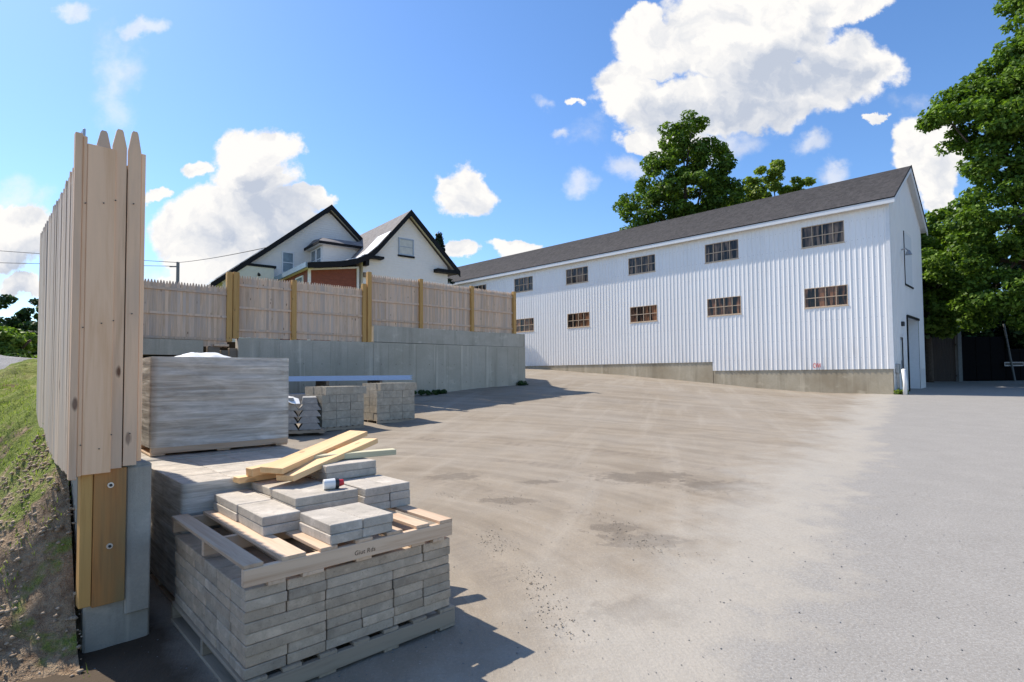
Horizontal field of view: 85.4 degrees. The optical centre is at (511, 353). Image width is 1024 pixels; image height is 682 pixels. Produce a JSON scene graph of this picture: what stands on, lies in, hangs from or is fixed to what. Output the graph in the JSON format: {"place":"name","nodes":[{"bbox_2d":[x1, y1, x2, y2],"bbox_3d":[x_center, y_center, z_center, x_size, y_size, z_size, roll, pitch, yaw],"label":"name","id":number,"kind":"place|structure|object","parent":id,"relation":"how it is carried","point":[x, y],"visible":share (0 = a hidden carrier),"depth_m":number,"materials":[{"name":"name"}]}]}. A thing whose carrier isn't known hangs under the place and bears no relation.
{"place":"outdoors","nodes":[
{"label":"outdoors","id":0,"kind":"place"},
{"bbox_2d":[0,359,80,681],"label":"lawn bank","id":1,"kind":"structure","parent":0,"point":[49,581],"depth_m":3.42,"materials":[{"name":"green plant"}]},
{"bbox_2d":[0,355,36,369],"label":"road","id":2,"kind":"structure","parent":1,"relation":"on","point":[5,361],"depth_m":11.22,"materials":[{"name":"grey asphalt"}]},
{"bbox_2d":[0,432,84,681],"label":"soil clods","id":3,"kind":"object","parent":1,"relation":"on","point":[57,529],"visible":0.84,"depth_m":3.56,"materials":[{"name":"brown soil"}]},
{"bbox_2d":[0,366,90,675],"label":"grass tufts","id":4,"kind":"object","parent":1,"relation":"on","point":[13,458],"visible":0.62,"depth_m":4.62,"materials":[{"name":"green plant"}]},
{"bbox_2d":[206,344,236,357],"bbox_3d":[-8.814,0.324,16.869,0.830,1.230,0.270,1,-3,-42],"label":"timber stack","id":5,"kind":"object","parent":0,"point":[230,352],"visible":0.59,"depth_m":16.83,"materials":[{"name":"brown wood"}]},
{"bbox_2d":[0,0,1023,322],"label":"sky","id":6,"kind":"structure","parent":0,"point":[506,127],"materials":[{"name":"blue"}]},
{"bbox_2d":[20,368,1022,681],"bbox_3d":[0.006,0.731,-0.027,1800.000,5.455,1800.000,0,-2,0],"label":"gravel yard","id":7,"kind":"structure","parent":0,"point":[778,468],"depth_m":6.12,"materials":[{"name":"gravel"}]},
{"bbox_2d":[0,327,36,357],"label":"shrub","id":8,"kind":"object","parent":7,"relation":"on","point":[14,342],"visible":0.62,"depth_m":14.21,"materials":[{"name":"green plant"}]},
{"bbox_2d":[0,326,37,351],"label":"shrub","id":9,"kind":"object","parent":7,"relation":"on","point":[33,336],"visible":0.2,"depth_m":16.52,"materials":[{"name":"green plant"}]},
{"bbox_2d":[69,459,151,652],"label":"concrete wall","id":10,"kind":"structure","parent":7,"relation":"on","point":[126,619],"depth_m":3.50,"materials":[{"name":"grey concrete"}]},
{"bbox_2d":[36,128,145,608],"bbox_3d":[-6.954,0.094,8.819,0.594,3.330,14.124,1,-3,-39],"label":"picket fence","id":11,"kind":"object","parent":10,"relation":"on","point":[90,339],"visible":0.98,"depth_m":3.42,"materials":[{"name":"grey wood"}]},
{"bbox_2d":[169,262,179,283],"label":"utility pole","id":12,"kind":"object","parent":7,"relation":"on","point":[177,266],"visible":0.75,"depth_m":60.27,"materials":[{"name":"grey wood"}]},
{"bbox_2d":[6,247,265,262],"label":"overhead wire","id":13,"kind":"object","parent":12,"relation":"attached to","point":[173,262],"visible":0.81,"depth_m":49.07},
{"bbox_2d":[141,444,288,460],"bbox_3d":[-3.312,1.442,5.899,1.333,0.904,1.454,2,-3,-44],"label":"pallet","id":14,"kind":"object","parent":7,"relation":"on","point":[144,456],"visible":0.02,"depth_m":5.46,"materials":[{"name":"brown wood"}]},
{"bbox_2d":[141,356,288,456],"bbox_3d":[-3.303,0.521,6.043,1.298,0.934,1.256,1,-3,-42],"label":"wrapped paver load","id":15,"kind":"object","parent":14,"relation":"on","point":[205,403],"visible":0.84,"depth_m":5.51,"materials":[{"name":"grey concrete"}]},
{"bbox_2d":[175,352,227,356],"bbox_3d":[-3.309,0.015,5.909,0.460,0.062,0.700,2,-3,-44],"label":"plastic sheet","id":16,"kind":"object","parent":15,"relation":"on","point":[206,354],"visible":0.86,"depth_m":5.68,"materials":[{"name":"white plastic"}]},
{"bbox_2d":[149,448,299,602],"bbox_3d":[-2.312,1.397,4.836,1.353,0.900,1.452,2,-3,-44],"label":"wrapped paver load","id":17,"kind":"object","parent":7,"relation":"on","point":[191,486],"visible":0.27,"depth_m":4.26,"materials":[{"name":"grey concrete"}]},
{"bbox_2d":[289,393,311,418],"bbox_3d":[-6.074,1.512,16.041,1.300,0.750,0.740,1,-3,-37],"label":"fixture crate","id":18,"kind":"object","parent":7,"relation":"on","point":[299,396],"visible":0.02,"depth_m":15.68,"materials":[{"name":"grey metal"}]},
{"bbox_2d":[288,396,324,433],"bbox_3d":[-5.095,1.457,13.325,1.125,0.845,1.006,0,-2,-21],"label":"curb stack","id":19,"kind":"object","parent":7,"relation":"on","point":[308,420],"visible":0.68,"depth_m":12.92,"materials":[{"name":"grey concrete"}]},
{"bbox_2d":[289,396,299,403],"bbox_3d":[-5.280,1.055,12.994,0.500,0.208,0.700,1,-2,-29],"label":"plastic sheet","id":20,"kind":"object","parent":19,"relation":"on","point":[296,401],"visible":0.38,"depth_m":12.85,"materials":[{"name":"white plastic"}]},
{"bbox_2d":[171,601,454,681],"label":"pallet","id":21,"kind":"object","parent":7,"relation":"on","point":[318,665],"visible":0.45,"depth_m":3.21,"materials":[{"name":"brown wood"}]},
{"bbox_2d":[175,527,449,680],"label":"paver stack","id":22,"kind":"object","parent":21,"relation":"on","point":[254,631],"visible":0.63,"depth_m":3.15,"materials":[{"name":"concrete"}]},
{"bbox_2d":[171,505,451,587],"bbox_3d":[-1.358,1.160,3.726,1.316,0.128,1.428,2,-3,-44],"label":"pallet","id":23,"kind":"object","parent":22,"relation":"on","point":[291,559],"visible":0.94,"depth_m":3.25,"materials":[{"name":"brown wood"}]},
{"bbox_2d":[213,489,300,535],"bbox_3d":[-1.720,1.044,3.705,0.244,0.110,0.952,2,-3,-44],"label":"paver pile","id":24,"kind":"object","parent":23,"relation":"on","point":[262,515],"visible":0.92,"depth_m":3.52,"materials":[{"name":"concrete"}]},
{"bbox_2d":[251,477,321,498],"bbox_3d":[-1.673,1.030,4.106,0.380,0.165,0.406,2,-3,-44],"label":"paver pile","id":25,"kind":"object","parent":23,"relation":"on","point":[265,487],"visible":0.34,"depth_m":4.04,"materials":[{"name":"concrete"}]},
{"bbox_2d":[233,473,276,483],"bbox_3d":[-1.840,0.929,4.269,0.100,0.042,0.553,-2,-3,40],"label":"lumber board","id":26,"kind":"object","parent":25,"relation":"on","point":[240,479],"visible":0.48,"depth_m":4.10,"materials":[{"name":"brown wood"}]},
{"bbox_2d":[246,449,335,476],"bbox_3d":[-1.697,0.847,4.354,0.100,0.060,0.739,-2,2,38],"label":"lumber board","id":27,"kind":"object","parent":26,"relation":"on","point":[252,471],"visible":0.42,"depth_m":4.07,"materials":[{"name":"brown wood"}]},
{"bbox_2d":[314,448,395,459],"bbox_3d":[-1.331,0.818,4.471,0.786,0.045,0.100,0,-2,-29],"label":"lumber board","id":28,"kind":"object","parent":27,"relation":"on","point":[371,453],"visible":0.6,"depth_m":4.51,"materials":[{"name":"brown wood"}]},
{"bbox_2d":[272,482,357,511],"bbox_3d":[-1.356,1.017,3.832,0.444,0.165,0.414,2,-3,-44],"label":"paver pile","id":29,"kind":"object","parent":23,"relation":"on","point":[308,497],"visible":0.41,"depth_m":3.72,"materials":[{"name":"concrete"}]},
{"bbox_2d":[323,478,343,489],"bbox_3d":[-1.232,0.896,3.836,0.138,0.076,0.076,1,-2,-29],"label":"chalk reel","id":30,"kind":"object","parent":29,"relation":"on","point":[334,483],"visible":1,"depth_m":3.81,"materials":[{"name":"white plastic"}]},
{"bbox_2d":[305,458,375,481],"bbox_3d":[-1.367,0.983,4.404,0.428,0.276,0.428,2,-3,-44],"label":"paver pile","id":31,"kind":"object","parent":23,"relation":"on","point":[344,469],"visible":0.38,"depth_m":4.25,"materials":[{"name":"concrete"}]},
{"bbox_2d":[260,430,367,473],"bbox_3d":[-1.576,0.787,4.590,0.180,0.043,1.380,2,3,10],"label":"lumber board","id":32,"kind":"object","parent":31,"relation":"on","point":[288,463],"visible":0.98,"depth_m":4.37,"materials":[{"name":"brown wood"}]},
{"bbox_2d":[276,438,377,480],"bbox_3d":[-1.424,0.819,4.395,0.160,0.042,1.031,-3,5,21],"label":"lumber board","id":33,"kind":"object","parent":31,"relation":"on","point":[310,467],"visible":1,"depth_m":4.26,"materials":[{"name":"brown wood"}]},
{"bbox_2d":[299,502,392,544],"bbox_3d":[-1.015,1.026,3.389,0.410,0.110,0.423,2,-3,-44],"label":"paver pile","id":34,"kind":"object","parent":23,"relation":"on","point":[341,524],"visible":1,"depth_m":3.28,"materials":[{"name":"concrete"}]},
{"bbox_2d":[344,475,409,509],"bbox_3d":[-1.029,1.024,4.098,0.368,0.165,0.445,2,-3,-44],"label":"paver pile","id":35,"kind":"object","parent":23,"relation":"on","point":[382,492],"visible":0.84,"depth_m":3.97,"materials":[{"name":"concrete"}]},
{"bbox_2d":[301,386,365,431],"bbox_3d":[-4.622,1.395,14.399,1.024,1.100,1.283,-2,-3,41],"label":"block stack","id":36,"kind":"object","parent":7,"relation":"on","point":[341,407],"visible":0.87,"depth_m":14.01,"materials":[{"name":"grey concrete"}]},
{"bbox_2d":[143,325,524,394],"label":"retaining wall","id":37,"kind":"structure","parent":7,"relation":"on","point":[430,360],"depth_m":20.69,"materials":[{"name":"concrete"}]},
{"bbox_2d":[143,272,515,346],"bbox_3d":[-5.277,-1.531,19.898,14.488,2.818,0.355,1,-3,-41],"label":"picket fence","id":38,"kind":"object","parent":37,"relation":"on","point":[238,306],"visible":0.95,"depth_m":18.64,"materials":[{"name":"brown wood"}]},
{"bbox_2d":[289,375,411,385],"bbox_3d":[-5.609,1.354,17.217,5.050,1.344,1.020,1,-3,-37],"label":"siding bundle","id":39,"kind":"object","parent":7,"relation":"on","point":[322,380],"visible":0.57,"depth_m":17.09,"materials":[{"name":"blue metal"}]},
{"bbox_2d":[362,383,416,423],"bbox_3d":[-3.520,1.375,15.724,1.283,1.100,1.027,2,-3,-44],"label":"block stack","id":40,"kind":"object","parent":7,"relation":"on","point":[388,402],"visible":0.94,"depth_m":15.28,"materials":[{"name":"grey concrete"}]},
{"bbox_2d":[414,389,446,395],"bbox_3d":[-3.301,1.477,20.854,2.081,0.301,0.503,1,-3,-41],"label":"weed clump","id":41,"kind":"object","parent":7,"relation":"on","point":[435,392],"visible":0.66,"depth_m":20.99,"materials":[{"name":"green plant"}]},
{"bbox_2d":[435,232,456,330],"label":"spruce tree","id":42,"kind":"object","parent":7,"relation":"on","point":[439,238],"visible":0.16,"depth_m":45.19,"materials":[{"name":"green plant"}]},
{"bbox_2d":[516,380,527,385],"bbox_3d":[0.446,1.320,24.519,0.564,0.331,0.453,0,-2,0],"label":"weed clump","id":43,"kind":"object","parent":7,"relation":"on","point":[522,383],"visible":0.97,"depth_m":24.45,"materials":[{"name":"green plant"}]},
{"bbox_2d":[436,478,717,657],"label":"track clods","id":44,"kind":"object","parent":7,"relation":"on","point":[555,579],"visible":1,"depth_m":5.17,"materials":[{"name":"soil"}]},
{"bbox_2d":[612,109,747,230],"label":"maple tree","id":45,"kind":"object","parent":7,"relation":"on","point":[715,185],"visible":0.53,"depth_m":41.60,"materials":[{"name":"green plant"}]},
{"bbox_2d":[448,165,928,393],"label":"barn","id":46,"kind":"structure","parent":7,"relation":"on","point":[817,289],"depth_m":29.84,"materials":[{"name":"metal"}]},
{"bbox_2d":[474,284,485,290],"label":"window","id":47,"kind":"structure","parent":46,"relation":"in","point":[481,287],"depth_m":44.69,"materials":[{"name":"glass"}]},
{"bbox_2d":[514,276,532,292],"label":"window","id":48,"kind":"structure","parent":46,"relation":"in","point":[524,284],"depth_m":41.31,"materials":[{"name":"glass"}]},
{"bbox_2d":[516,318,533,332],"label":"window","id":49,"kind":"structure","parent":46,"relation":"in","point":[527,324],"depth_m":41.14,"materials":[{"name":"paint"}]},
{"bbox_2d":[566,266,587,284],"bbox_3d":[4.429,-5.318,37.760,0.090,1.080,1.960,2,-3,-45],"label":"window","id":50,"kind":"structure","parent":46,"relation":"in","point":[575,275],"depth_m":37.77,"materials":[{"name":"glass"}]},
{"bbox_2d":[567,312,589,328],"bbox_3d":[4.504,-2.277,37.595,0.090,1.010,1.960,2,-3,-45],"label":"window","id":51,"kind":"structure","parent":46,"relation":"in","point":[574,320],"depth_m":37.58,"materials":[{"name":"paint"}]},
{"bbox_2d":[628,254,655,275],"bbox_3d":[7.996,-5.477,34.193,0.090,1.080,1.960,2,-3,-45],"label":"window","id":52,"kind":"structure","parent":46,"relation":"in","point":[642,264],"depth_m":34.18,"materials":[{"name":"glass"}]},
{"bbox_2d":[630,305,656,322],"bbox_3d":[8.071,-2.437,34.029,0.090,1.010,1.960,2,-3,-45],"label":"window","id":53,"kind":"structure","parent":46,"relation":"in","point":[648,313],"depth_m":34.02,"materials":[{"name":"paint"}]},
{"bbox_2d":[705,239,738,263],"bbox_3d":[11.564,-5.637,30.622,0.090,1.080,1.960,2,-3,-45],"label":"window","id":54,"kind":"structure","parent":46,"relation":"in","point":[726,250],"depth_m":30.60,"materials":[{"name":"glass"}]},
{"bbox_2d":[707,296,740,316],"bbox_3d":[11.639,-2.596,30.458,0.090,1.010,1.960,2,-3,-45],"label":"window","id":55,"kind":"structure","parent":46,"relation":"in","point":[724,306],"depth_m":30.46,"materials":[{"name":"glass"}]},
{"bbox_2d":[801,220,844,248],"bbox_3d":[15.133,-5.797,27.049,0.090,1.080,1.960,2,-3,-45],"label":"window","id":56,"kind":"structure","parent":46,"relation":"in","point":[830,233],"depth_m":27.03,"materials":[{"name":"glass"}]},
{"bbox_2d":[804,284,848,308],"bbox_3d":[15.207,-2.756,26.888,0.090,1.010,1.960,2,-3,-45],"label":"window","id":57,"kind":"structure","parent":46,"relation":"in","point":[828,296],"depth_m":26.88,"materials":[{"name":"glass"}]},
{"bbox_2d":[900,337,902,368],"bbox_3d":[18.421,0.388,26.283,0.650,2.350,0.060,2,-3,-45],"label":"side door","id":58,"kind":"structure","parent":46,"relation":"in","point":[900,337],"depth_m":26.33,"materials":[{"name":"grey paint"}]},
{"bbox_2d":[904,233,912,286],"bbox_3d":[19.954,-4.716,27.971,1.900,2.550,0.040,2,-3,-45],"label":"loft door","id":59,"kind":"structure","parent":46,"relation":"in","point":[907,240],"depth_m":28.00,"materials":[{"name":"white paint"}]},
{"bbox_2d":[901,318,919,388],"bbox_3d":[20.171,0.145,28.642,3.090,3.980,0.930,2,-3,-45],"label":"doorway","id":60,"kind":"structure","parent":46,"relation":"in","point":[912,324],"depth_m":29.54,"materials":[{"name":"white paint"}]},
{"bbox_2d":[725,159,815,206],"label":"maple tree","id":61,"kind":"object","parent":7,"relation":"on","point":[774,177],"visible":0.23,"depth_m":43.78,"materials":[{"name":"green plant"}]},
{"bbox_2d":[918,282,934,338],"bbox_3d":[22.651,-4.198,38.775,12.506,13.361,8.307,0,-2,0],"label":"hedge tree","id":62,"kind":"object","parent":7,"relation":"on","point":[929,335],"depth_m":35.84,"materials":[{"name":"green plant"}]},
{"bbox_2d":[743,380,1023,681],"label":"asphalt drive","id":63,"kind":"structure","parent":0,"point":[953,439],"depth_m":4.78,"materials":[{"name":"grey asphalt"}]},
{"bbox_2d":[894,388,908,394],"bbox_3d":[17.327,1.714,24.726,0.607,0.384,0.479,0,-2,0],"label":"weed clump","id":64,"kind":"object","parent":63,"relation":"on","point":[898,391],"visible":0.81,"depth_m":24.72,"materials":[{"name":"green plant"}]},
{"bbox_2d":[901,369,907,394],"bbox_3d":[17.351,1.282,24.514,0.230,1.256,0.170,0,-2,0],"label":"bollard","id":65,"kind":"object","parent":63,"relation":"on","point":[905,383],"visible":0.87,"depth_m":24.45,"materials":[{"name":"white plastic"}]},
{"bbox_2d":[919,326,962,381],"bbox_3d":[28.762,0.139,37.486,3.120,4.000,0.250,0,-2,0],"label":"plank fence","id":66,"kind":"object","parent":63,"relation":"on","point":[947,358],"visible":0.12,"depth_m":37.48,"materials":[{"name":"grey wood"}]},
{"bbox_2d":[918,208,1011,381],"bbox_3d":[27.894,-3.708,36.504,8.898,11.931,5.399,0,-2,0],"label":"broadleaf tree","id":67,"kind":"object","parent":63,"relation":"on","point":[940,321],"visible":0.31,"depth_m":35.67,"materials":[{"name":"green plant"}]},
{"bbox_2d":[914,0,1023,333],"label":"broadleaf tree","id":68,"kind":"object","parent":63,"relation":"on","point":[988,100],"visible":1,"depth_m":30.87,"materials":[{"name":"green plant"}]},
{"bbox_2d":[938,244,1023,348],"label":"hedge tree","id":69,"kind":"object","parent":63,"relation":"on","point":[964,333],"visible":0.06,"depth_m":39.60,"materials":[{"name":"green plant"}]},
{"bbox_2d":[961,336,1023,380],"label":"gate","id":70,"kind":"structure","parent":63,"relation":"on","point":[984,358],"depth_m":37.77,"materials":[{"name":"metal"}]},
{"bbox_2d":[985,233,1023,348],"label":"hedge tree","id":71,"kind":"object","parent":63,"relation":"on","point":[1018,342],"visible":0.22,"depth_m":39.11,"materials":[{"name":"green plant"}]},
{"bbox_2d":[1003,324,1015,380],"bbox_3d":[33.737,-0.096,37.622,0.586,3.914,0.119,-1,-2,25],"label":"rail pole","id":72,"kind":"object","parent":63,"relation":"on","point":[1009,353],"visible":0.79,"depth_m":37.60,"materials":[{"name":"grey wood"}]},
{"bbox_2d":[1004,362,1023,365],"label":"sign","id":73,"kind":"object","parent":72,"relation":"attached to","point":[1014,364],"visible":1,"depth_m":37.57,"materials":[{"name":"metal"}]},
{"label":"upper ground","id":74,"kind":"structure","parent":0,"visible":0},
{"bbox_2d":[0,294,38,350],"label":"shrub","id":75,"kind":"object","parent":74,"relation":"on","point":[22,320],"visible":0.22,"depth_m":21.53,"materials":[{"name":"green plant"}]},
{"bbox_2d":[26,313,37,355],"bbox_3d":[-15.186,-0.611,19.308,4.127,2.980,2.740,0,-2,0],"label":"shrub","id":76,"kind":"object","parent":74,"relation":"on","point":[33,326],"visible":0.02,"depth_m":19.14,"materials":[{"name":"green plant"}]},
{"bbox_2d":[208,205,460,341],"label":"house","id":77,"kind":"structure","parent":74,"relation":"on","point":[330,245],"depth_m":29.53,"materials":[{"name":"white paint"}]},
{"bbox_2d":[281,251,293,272],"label":"window","id":78,"kind":"structure","parent":77,"relation":"in","point":[287,260],"depth_m":30.22,"materials":[{"name":"grey glass"}]},
{"bbox_2d":[295,275,303,283],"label":"window","id":79,"kind":"structure","parent":77,"relation":"in","point":[301,278],"depth_m":26.96,"materials":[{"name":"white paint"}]},
{"bbox_2d":[311,249,315,261],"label":"window","id":80,"kind":"structure","parent":77,"relation":"in","point":[313,253],"depth_m":30.48,"materials":[{"name":"white glass"}]},
{"bbox_2d":[316,246,321,261],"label":"window","id":81,"kind":"structure","parent":77,"relation":"in","point":[318,250],"depth_m":29.77,"materials":[{"name":"white glass"}]},
{"bbox_2d":[398,237,414,257],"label":"window","id":82,"kind":"structure","parent":77,"relation":"in","point":[405,246],"depth_m":29.17,"materials":[{"name":"white glass"}]}
]}

